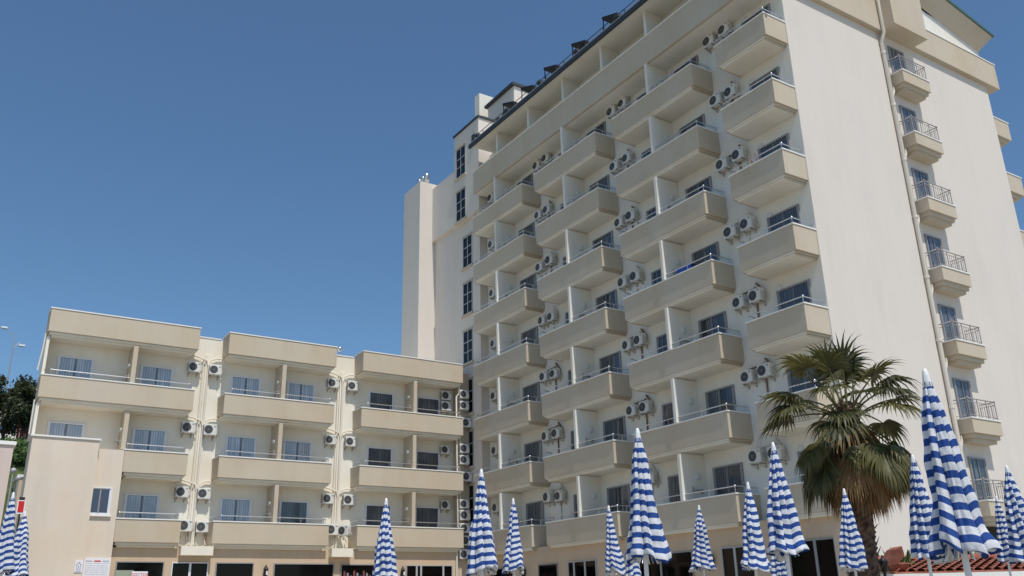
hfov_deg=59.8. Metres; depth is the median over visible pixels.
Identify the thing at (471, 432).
window
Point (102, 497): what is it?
stair window
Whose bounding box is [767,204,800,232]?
balcony door
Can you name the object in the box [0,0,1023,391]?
sky
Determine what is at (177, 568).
shop window
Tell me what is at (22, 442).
shrub
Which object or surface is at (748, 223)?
air conditioner
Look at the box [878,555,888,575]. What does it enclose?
garden lantern
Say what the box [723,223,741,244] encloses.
air conditioner
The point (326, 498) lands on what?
air conditioner
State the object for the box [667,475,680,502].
window
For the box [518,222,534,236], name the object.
balcony door
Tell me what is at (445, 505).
air conditioner
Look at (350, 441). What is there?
air conditioner
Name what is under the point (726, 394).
balcony door
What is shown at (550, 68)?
roof awning
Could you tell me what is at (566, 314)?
narrow door
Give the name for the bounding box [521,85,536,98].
roof awning
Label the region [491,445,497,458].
air conditioner
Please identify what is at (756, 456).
air conditioner
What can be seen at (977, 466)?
balcony door
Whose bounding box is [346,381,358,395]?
air conditioner
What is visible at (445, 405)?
air conditioner
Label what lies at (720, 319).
balcony door
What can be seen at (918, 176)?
balcony door
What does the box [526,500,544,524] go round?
balcony door
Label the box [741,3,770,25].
balcony door
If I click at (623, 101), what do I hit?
air conditioner
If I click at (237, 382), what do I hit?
balcony door
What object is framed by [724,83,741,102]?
air conditioner
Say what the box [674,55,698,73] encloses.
balcony door
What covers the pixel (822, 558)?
shop window
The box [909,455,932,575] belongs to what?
beach parasol
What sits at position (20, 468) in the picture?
hillside
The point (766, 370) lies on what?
air conditioner
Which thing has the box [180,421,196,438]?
air conditioner
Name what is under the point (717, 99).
air conditioner
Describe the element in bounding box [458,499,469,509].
air conditioner
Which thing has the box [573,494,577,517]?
narrow door
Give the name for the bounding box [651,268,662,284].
narrow door
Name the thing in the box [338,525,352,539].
air conditioner
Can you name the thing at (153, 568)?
shop window
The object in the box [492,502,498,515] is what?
air conditioner
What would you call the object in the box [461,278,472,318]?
window
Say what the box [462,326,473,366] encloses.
window
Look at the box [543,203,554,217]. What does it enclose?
air conditioner
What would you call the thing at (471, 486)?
window
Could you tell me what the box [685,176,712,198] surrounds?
balcony door
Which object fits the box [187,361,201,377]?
air conditioner
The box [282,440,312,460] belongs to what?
balcony door
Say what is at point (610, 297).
balcony door
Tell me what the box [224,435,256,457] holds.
balcony door
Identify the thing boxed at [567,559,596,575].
shop window
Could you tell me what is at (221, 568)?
shop window
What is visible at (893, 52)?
balcony door
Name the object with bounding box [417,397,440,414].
balcony door
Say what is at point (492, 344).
air conditioner
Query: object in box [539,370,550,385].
air conditioner
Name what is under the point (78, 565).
house pictogram sign
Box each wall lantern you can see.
[264,566,267,575]
[401,567,404,575]
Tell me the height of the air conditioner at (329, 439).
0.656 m
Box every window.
[90,487,112,516]
[114,561,164,575]
[171,562,208,575]
[215,562,253,575]
[273,563,333,575]
[340,564,373,575]
[406,565,452,575]
[454,142,465,182]
[454,185,466,225]
[461,231,472,271]
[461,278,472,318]
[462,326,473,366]
[468,376,473,415]
[468,428,474,469]
[468,483,474,524]
[490,568,512,575]
[538,563,557,575]
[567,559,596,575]
[639,550,694,575]
[721,546,754,575]
[789,537,839,575]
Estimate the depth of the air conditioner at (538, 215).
47.90 m
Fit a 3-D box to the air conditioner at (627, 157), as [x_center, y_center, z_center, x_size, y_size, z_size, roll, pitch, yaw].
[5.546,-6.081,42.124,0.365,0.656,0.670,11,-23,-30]
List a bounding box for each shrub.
[0,436,28,450]
[11,446,27,464]
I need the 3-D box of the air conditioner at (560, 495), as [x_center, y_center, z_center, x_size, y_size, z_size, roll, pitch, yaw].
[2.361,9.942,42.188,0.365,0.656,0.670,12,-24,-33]
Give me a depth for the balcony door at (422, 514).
47.81 m
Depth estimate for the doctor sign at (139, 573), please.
38.61 m
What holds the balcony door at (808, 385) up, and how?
in the hotel tower
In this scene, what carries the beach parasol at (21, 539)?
on the ground
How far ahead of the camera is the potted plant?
18.78 m
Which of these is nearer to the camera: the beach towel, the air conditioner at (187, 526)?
the beach towel
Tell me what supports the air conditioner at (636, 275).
attached to the hotel tower
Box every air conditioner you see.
[174,486,189,502]
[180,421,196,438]
[180,520,193,536]
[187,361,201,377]
[195,521,208,536]
[196,488,211,503]
[202,424,217,440]
[208,364,222,379]
[321,493,333,507]
[324,435,336,448]
[326,378,338,392]
[328,524,338,536]
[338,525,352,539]
[342,494,355,509]
[344,436,356,450]
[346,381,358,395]
[439,445,449,457]
[440,390,451,401]
[440,401,451,414]
[440,500,450,512]
[458,390,468,401]
[458,401,468,413]
[458,444,469,454]
[458,455,469,468]
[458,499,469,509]
[458,510,470,522]
[458,549,467,561]
[459,523,469,535]
[463,418,471,431]
[463,472,471,485]
[464,536,468,548]
[487,192,493,204]
[488,238,494,251]
[489,287,495,301]
[490,338,495,351]
[491,390,496,403]
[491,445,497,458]
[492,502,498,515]
[533,159,541,171]
[534,209,545,222]
[535,261,546,274]
[538,314,549,329]
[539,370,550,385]
[541,152,552,165]
[542,430,553,445]
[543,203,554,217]
[543,491,555,506]
[545,253,557,269]
[547,310,558,324]
[550,368,561,382]
[551,427,564,441]
[555,490,567,505]
[606,104,619,119]
[609,159,622,175]
[614,216,627,231]
[617,275,631,292]
[618,96,630,110]
[622,151,634,166]
[622,338,636,355]
[625,208,639,224]
[626,404,640,420]
[630,269,644,285]
[633,333,648,349]
[639,400,655,417]
[650,471,659,487]
[702,32,718,53]
[709,91,726,112]
[715,156,733,176]
[717,21,733,38]
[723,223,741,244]
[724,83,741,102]
[731,146,748,165]
[732,294,750,314]
[739,215,758,235]
[740,369,759,389]
[748,287,767,307]
[748,448,768,468]
[757,362,777,382]
[767,445,788,464]
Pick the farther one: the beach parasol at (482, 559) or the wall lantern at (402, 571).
the wall lantern at (402, 571)
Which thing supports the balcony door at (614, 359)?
in the hotel tower
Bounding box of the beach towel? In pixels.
[676,263,695,273]
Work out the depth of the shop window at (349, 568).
44.01 m
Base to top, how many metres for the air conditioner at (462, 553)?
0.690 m
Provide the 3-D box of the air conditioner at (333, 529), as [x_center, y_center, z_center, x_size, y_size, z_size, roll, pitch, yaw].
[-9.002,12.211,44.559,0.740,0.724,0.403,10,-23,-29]
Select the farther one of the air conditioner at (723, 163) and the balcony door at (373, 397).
the balcony door at (373, 397)
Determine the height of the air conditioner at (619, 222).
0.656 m
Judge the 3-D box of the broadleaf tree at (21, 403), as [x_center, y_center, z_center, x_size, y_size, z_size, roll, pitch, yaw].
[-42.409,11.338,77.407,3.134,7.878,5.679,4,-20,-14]
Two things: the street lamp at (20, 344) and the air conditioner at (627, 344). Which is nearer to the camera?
the air conditioner at (627, 344)
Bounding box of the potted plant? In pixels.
[878,547,914,573]
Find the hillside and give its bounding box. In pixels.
[0,460,24,529]
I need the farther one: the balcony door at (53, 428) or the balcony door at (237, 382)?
the balcony door at (237, 382)
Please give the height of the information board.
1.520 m
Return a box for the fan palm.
[757,330,921,575]
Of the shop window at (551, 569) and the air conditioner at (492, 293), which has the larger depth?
the air conditioner at (492, 293)
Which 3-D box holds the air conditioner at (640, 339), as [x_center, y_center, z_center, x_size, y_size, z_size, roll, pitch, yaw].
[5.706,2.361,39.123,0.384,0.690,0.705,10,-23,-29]
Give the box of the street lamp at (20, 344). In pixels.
[0,326,24,423]
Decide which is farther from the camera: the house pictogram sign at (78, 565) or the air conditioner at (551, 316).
the air conditioner at (551, 316)
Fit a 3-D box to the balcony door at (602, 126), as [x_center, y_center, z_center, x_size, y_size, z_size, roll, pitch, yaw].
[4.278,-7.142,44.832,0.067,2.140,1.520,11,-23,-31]
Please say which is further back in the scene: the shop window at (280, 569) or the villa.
the villa
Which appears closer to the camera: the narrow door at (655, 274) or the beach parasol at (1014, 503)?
the beach parasol at (1014, 503)
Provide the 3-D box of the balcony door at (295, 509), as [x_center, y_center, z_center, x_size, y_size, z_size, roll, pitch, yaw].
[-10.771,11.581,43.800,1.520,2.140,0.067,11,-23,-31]
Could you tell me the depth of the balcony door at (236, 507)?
42.52 m
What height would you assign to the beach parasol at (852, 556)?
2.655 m
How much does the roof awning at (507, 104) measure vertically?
0.860 m
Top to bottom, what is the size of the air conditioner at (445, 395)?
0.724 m
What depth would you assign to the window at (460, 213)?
54.94 m
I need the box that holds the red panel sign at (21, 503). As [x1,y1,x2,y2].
[16,497,25,531]
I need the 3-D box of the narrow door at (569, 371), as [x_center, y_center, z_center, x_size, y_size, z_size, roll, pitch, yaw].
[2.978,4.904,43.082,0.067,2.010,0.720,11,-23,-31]
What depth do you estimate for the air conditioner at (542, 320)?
45.86 m
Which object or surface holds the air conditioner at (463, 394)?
attached to the hotel wing
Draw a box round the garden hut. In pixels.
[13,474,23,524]
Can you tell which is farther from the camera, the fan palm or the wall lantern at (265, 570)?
the wall lantern at (265, 570)
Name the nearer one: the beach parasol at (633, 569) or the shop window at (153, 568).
the beach parasol at (633, 569)
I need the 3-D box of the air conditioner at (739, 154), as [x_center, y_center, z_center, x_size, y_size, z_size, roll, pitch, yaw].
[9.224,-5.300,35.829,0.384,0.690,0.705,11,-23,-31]
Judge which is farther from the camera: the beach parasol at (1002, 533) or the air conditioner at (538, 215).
the air conditioner at (538, 215)
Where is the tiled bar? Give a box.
[878,546,1023,575]
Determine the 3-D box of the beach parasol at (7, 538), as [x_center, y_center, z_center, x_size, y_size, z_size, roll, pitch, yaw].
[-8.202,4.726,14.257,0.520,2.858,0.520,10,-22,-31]
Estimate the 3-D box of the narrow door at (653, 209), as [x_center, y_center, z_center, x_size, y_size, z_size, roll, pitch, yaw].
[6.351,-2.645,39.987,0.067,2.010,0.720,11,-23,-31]
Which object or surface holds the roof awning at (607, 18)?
on the hotel tower
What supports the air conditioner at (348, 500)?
attached to the hotel wing
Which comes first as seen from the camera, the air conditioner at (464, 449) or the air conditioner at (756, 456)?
the air conditioner at (756, 456)
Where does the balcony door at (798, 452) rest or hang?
in the hotel tower
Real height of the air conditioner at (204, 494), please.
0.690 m
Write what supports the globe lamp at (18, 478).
on the ground
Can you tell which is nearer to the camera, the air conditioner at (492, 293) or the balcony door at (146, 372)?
the balcony door at (146, 372)
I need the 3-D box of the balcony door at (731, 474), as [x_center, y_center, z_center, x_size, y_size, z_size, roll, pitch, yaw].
[8.225,7.758,33.566,0.067,2.140,1.520,11,-23,-31]
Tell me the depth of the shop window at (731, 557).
31.75 m
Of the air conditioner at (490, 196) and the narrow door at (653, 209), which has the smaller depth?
the narrow door at (653, 209)
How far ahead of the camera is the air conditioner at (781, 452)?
31.57 m
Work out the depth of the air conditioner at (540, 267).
46.88 m
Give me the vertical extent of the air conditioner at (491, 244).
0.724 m
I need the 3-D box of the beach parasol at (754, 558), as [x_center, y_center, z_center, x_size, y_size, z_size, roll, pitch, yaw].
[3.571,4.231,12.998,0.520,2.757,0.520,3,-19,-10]
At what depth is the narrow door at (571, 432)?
42.46 m
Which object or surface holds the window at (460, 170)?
in the hotel tower
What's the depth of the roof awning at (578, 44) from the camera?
45.35 m
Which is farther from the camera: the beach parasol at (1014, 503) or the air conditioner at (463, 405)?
the air conditioner at (463, 405)
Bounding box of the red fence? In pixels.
[16,424,28,440]
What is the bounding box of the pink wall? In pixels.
[0,440,16,525]
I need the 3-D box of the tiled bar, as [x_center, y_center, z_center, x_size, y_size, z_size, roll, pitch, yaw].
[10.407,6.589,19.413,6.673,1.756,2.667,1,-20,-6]
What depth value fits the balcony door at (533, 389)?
46.09 m
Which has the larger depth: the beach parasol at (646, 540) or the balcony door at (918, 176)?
the balcony door at (918, 176)
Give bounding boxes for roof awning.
[503,101,517,114]
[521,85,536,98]
[544,64,559,78]
[571,40,588,55]
[602,12,617,29]
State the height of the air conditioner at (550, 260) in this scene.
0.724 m
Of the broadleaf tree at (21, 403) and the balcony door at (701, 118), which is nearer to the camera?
the balcony door at (701, 118)
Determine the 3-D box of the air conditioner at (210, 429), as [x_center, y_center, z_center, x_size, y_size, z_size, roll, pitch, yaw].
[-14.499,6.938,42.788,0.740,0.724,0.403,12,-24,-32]
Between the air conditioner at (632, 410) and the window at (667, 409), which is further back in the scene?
the air conditioner at (632, 410)
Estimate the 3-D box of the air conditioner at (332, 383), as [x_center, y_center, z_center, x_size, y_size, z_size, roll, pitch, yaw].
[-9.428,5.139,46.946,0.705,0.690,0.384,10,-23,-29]
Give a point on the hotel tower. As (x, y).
(877, 190)
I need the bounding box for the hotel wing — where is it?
[15,307,470,575]
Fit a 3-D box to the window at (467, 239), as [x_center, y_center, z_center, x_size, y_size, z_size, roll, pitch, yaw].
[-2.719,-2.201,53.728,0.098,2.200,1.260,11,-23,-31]
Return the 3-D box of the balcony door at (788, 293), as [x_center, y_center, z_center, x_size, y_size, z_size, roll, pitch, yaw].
[10.330,0.907,32.323,0.067,2.140,1.520,11,-23,-31]
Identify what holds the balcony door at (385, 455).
in the hotel wing
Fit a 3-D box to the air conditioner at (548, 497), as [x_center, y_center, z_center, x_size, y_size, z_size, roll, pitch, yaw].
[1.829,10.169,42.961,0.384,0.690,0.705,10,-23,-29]
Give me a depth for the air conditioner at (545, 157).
48.19 m
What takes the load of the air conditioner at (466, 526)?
attached to the hotel wing
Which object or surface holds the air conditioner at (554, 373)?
attached to the hotel tower
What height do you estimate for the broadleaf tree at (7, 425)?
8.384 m
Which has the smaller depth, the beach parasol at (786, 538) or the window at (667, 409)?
the beach parasol at (786, 538)
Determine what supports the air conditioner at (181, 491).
attached to the hotel wing
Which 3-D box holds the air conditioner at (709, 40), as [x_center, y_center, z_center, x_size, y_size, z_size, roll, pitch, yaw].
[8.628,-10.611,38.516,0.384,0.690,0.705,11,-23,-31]
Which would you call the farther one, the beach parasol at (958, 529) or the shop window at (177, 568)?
the shop window at (177, 568)
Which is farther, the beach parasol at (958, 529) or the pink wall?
the pink wall
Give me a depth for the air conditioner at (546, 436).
43.80 m
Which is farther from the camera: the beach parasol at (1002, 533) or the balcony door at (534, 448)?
the balcony door at (534, 448)
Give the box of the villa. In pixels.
[0,410,19,438]
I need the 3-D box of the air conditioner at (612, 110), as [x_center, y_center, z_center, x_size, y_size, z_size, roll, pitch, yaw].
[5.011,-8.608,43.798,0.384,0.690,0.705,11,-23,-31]
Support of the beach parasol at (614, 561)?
on the ground
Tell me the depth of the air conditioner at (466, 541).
47.50 m
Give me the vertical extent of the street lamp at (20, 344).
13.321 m
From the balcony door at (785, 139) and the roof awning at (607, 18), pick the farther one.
the roof awning at (607, 18)
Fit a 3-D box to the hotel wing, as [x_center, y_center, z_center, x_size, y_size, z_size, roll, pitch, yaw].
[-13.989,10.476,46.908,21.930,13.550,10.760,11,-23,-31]
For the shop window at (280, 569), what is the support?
in the hotel wing
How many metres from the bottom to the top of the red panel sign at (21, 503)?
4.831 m
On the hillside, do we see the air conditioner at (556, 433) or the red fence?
the red fence
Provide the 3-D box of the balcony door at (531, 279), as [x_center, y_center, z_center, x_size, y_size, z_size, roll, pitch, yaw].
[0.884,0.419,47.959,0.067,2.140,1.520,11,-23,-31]
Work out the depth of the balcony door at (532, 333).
47.09 m
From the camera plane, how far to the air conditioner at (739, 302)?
34.37 m
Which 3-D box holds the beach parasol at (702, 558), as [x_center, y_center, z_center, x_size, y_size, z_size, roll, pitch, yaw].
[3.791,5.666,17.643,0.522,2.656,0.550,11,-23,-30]
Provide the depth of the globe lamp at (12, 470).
39.76 m
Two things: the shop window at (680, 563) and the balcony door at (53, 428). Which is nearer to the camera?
the shop window at (680, 563)
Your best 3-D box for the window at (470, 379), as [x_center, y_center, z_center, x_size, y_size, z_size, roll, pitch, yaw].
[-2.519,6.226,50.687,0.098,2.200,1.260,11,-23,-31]
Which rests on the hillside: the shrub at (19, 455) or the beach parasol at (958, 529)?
the shrub at (19, 455)
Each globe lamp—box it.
[6,468,15,508]
[15,476,20,502]
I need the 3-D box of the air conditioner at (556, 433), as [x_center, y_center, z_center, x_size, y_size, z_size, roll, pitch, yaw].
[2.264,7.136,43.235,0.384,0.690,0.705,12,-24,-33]
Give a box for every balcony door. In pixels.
[46,421,85,437]
[55,355,94,377]
[122,494,159,518]
[131,428,166,450]
[139,365,173,386]
[218,498,251,521]
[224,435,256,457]
[230,375,260,395]
[278,500,308,522]
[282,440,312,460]
[286,382,315,401]
[364,504,391,525]
[366,447,392,466]
[368,391,393,409]
[415,506,439,526]
[416,450,439,469]
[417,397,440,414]
[517,173,532,185]
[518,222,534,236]
[520,273,536,288]
[521,326,538,343]
[523,382,540,401]
[524,440,542,461]
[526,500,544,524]
[586,121,605,136]
[589,174,609,191]
[592,230,613,248]
[596,289,617,309]
[599,351,621,373]
[603,416,626,440]
[607,484,630,511]
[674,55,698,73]
[679,114,704,134]
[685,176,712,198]
[691,241,719,264]
[698,311,727,337]
[705,384,736,414]
[712,462,745,494]
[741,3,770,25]
[749,66,779,90]
[757,133,789,158]
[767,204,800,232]
[776,279,812,309]
[786,366,823,392]
[797,445,831,481]
[887,45,906,72]
[899,105,918,134]
[911,167,931,199]
[924,234,945,267]
[937,304,960,340]
[952,378,976,417]
[967,457,992,499]
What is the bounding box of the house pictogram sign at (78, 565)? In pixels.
[74,560,82,571]
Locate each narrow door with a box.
[565,312,568,323]
[568,370,571,385]
[570,430,574,449]
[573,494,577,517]
[641,147,650,158]
[646,206,655,219]
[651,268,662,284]
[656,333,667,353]
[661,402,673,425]
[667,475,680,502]
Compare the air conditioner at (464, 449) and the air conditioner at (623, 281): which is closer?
the air conditioner at (623, 281)
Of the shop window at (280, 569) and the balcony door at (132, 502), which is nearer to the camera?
the balcony door at (132, 502)
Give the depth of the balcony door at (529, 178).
50.00 m
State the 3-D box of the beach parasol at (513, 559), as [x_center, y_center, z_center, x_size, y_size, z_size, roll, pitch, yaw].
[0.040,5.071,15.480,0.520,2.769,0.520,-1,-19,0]
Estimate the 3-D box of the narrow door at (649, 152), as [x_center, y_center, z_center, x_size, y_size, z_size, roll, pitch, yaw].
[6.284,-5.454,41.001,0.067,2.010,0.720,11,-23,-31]
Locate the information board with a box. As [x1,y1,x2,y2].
[82,558,110,575]
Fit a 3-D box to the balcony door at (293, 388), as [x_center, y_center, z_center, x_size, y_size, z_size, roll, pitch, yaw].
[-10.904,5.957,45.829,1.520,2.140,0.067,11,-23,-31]
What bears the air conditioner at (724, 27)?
attached to the hotel tower
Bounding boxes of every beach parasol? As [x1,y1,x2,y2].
[0,492,15,575]
[3,511,28,575]
[372,498,397,575]
[466,469,497,575]
[502,498,523,575]
[605,505,625,575]
[625,428,671,575]
[626,526,640,575]
[689,505,715,575]
[740,482,771,575]
[766,442,809,575]
[770,555,786,575]
[839,488,867,575]
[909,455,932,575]
[921,368,1001,575]
[995,496,1018,575]
[1004,465,1023,563]
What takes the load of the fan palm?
on the ground
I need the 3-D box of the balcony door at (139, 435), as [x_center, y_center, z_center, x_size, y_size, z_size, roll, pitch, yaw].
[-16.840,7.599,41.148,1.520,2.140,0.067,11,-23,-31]
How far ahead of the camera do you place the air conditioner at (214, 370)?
43.66 m
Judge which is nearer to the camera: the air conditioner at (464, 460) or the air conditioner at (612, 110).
the air conditioner at (612, 110)
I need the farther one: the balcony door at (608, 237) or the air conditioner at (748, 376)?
the balcony door at (608, 237)
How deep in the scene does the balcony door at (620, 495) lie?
38.92 m
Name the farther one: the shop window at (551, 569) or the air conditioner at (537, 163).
the air conditioner at (537, 163)
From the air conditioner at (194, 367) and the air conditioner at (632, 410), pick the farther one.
the air conditioner at (194, 367)
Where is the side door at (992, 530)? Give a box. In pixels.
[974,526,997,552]
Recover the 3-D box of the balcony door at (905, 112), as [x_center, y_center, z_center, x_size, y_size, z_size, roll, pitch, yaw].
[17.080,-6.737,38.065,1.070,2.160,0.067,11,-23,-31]
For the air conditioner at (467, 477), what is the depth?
48.68 m
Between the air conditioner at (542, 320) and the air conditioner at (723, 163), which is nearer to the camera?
the air conditioner at (723, 163)
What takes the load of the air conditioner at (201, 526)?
attached to the hotel wing
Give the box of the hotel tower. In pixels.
[401,0,1023,575]
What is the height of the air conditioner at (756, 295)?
0.690 m
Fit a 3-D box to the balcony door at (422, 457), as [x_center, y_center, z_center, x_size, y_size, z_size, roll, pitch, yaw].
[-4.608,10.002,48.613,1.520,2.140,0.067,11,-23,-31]
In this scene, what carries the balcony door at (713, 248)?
in the hotel tower
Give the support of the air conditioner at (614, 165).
attached to the hotel tower
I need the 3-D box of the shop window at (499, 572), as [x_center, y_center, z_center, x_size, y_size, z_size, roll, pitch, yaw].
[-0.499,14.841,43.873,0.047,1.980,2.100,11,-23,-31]
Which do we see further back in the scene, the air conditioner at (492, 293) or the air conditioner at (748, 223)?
the air conditioner at (492, 293)
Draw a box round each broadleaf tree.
[0,374,37,439]
[3,381,37,438]
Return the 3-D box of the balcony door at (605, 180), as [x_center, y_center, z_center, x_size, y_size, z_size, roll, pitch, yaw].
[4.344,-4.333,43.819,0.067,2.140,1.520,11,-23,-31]
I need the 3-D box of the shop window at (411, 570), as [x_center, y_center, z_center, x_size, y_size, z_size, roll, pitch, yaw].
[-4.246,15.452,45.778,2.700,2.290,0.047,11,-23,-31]
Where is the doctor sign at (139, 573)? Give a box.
[131,571,147,575]
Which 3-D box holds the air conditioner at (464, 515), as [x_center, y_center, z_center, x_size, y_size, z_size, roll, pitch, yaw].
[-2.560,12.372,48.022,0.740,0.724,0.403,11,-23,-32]
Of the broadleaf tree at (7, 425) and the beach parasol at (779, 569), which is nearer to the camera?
the beach parasol at (779, 569)
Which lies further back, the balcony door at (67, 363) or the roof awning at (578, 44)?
the roof awning at (578, 44)
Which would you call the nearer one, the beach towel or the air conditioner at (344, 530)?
the beach towel
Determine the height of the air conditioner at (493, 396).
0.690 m
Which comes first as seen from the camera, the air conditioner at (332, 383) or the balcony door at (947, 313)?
the balcony door at (947, 313)
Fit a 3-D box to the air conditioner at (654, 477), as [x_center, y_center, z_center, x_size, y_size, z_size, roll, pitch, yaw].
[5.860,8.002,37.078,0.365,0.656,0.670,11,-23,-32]
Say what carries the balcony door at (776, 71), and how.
in the hotel tower
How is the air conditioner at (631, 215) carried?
attached to the hotel tower
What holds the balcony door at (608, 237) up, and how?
in the hotel tower
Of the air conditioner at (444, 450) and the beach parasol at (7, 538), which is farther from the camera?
the air conditioner at (444, 450)
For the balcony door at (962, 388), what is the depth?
34.13 m
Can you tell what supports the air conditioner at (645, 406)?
attached to the hotel tower
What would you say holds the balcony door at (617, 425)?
in the hotel tower
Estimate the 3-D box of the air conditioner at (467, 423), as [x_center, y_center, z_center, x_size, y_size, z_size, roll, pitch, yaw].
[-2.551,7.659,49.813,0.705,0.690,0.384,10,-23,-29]
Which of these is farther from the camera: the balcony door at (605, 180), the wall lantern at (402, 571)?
the wall lantern at (402, 571)

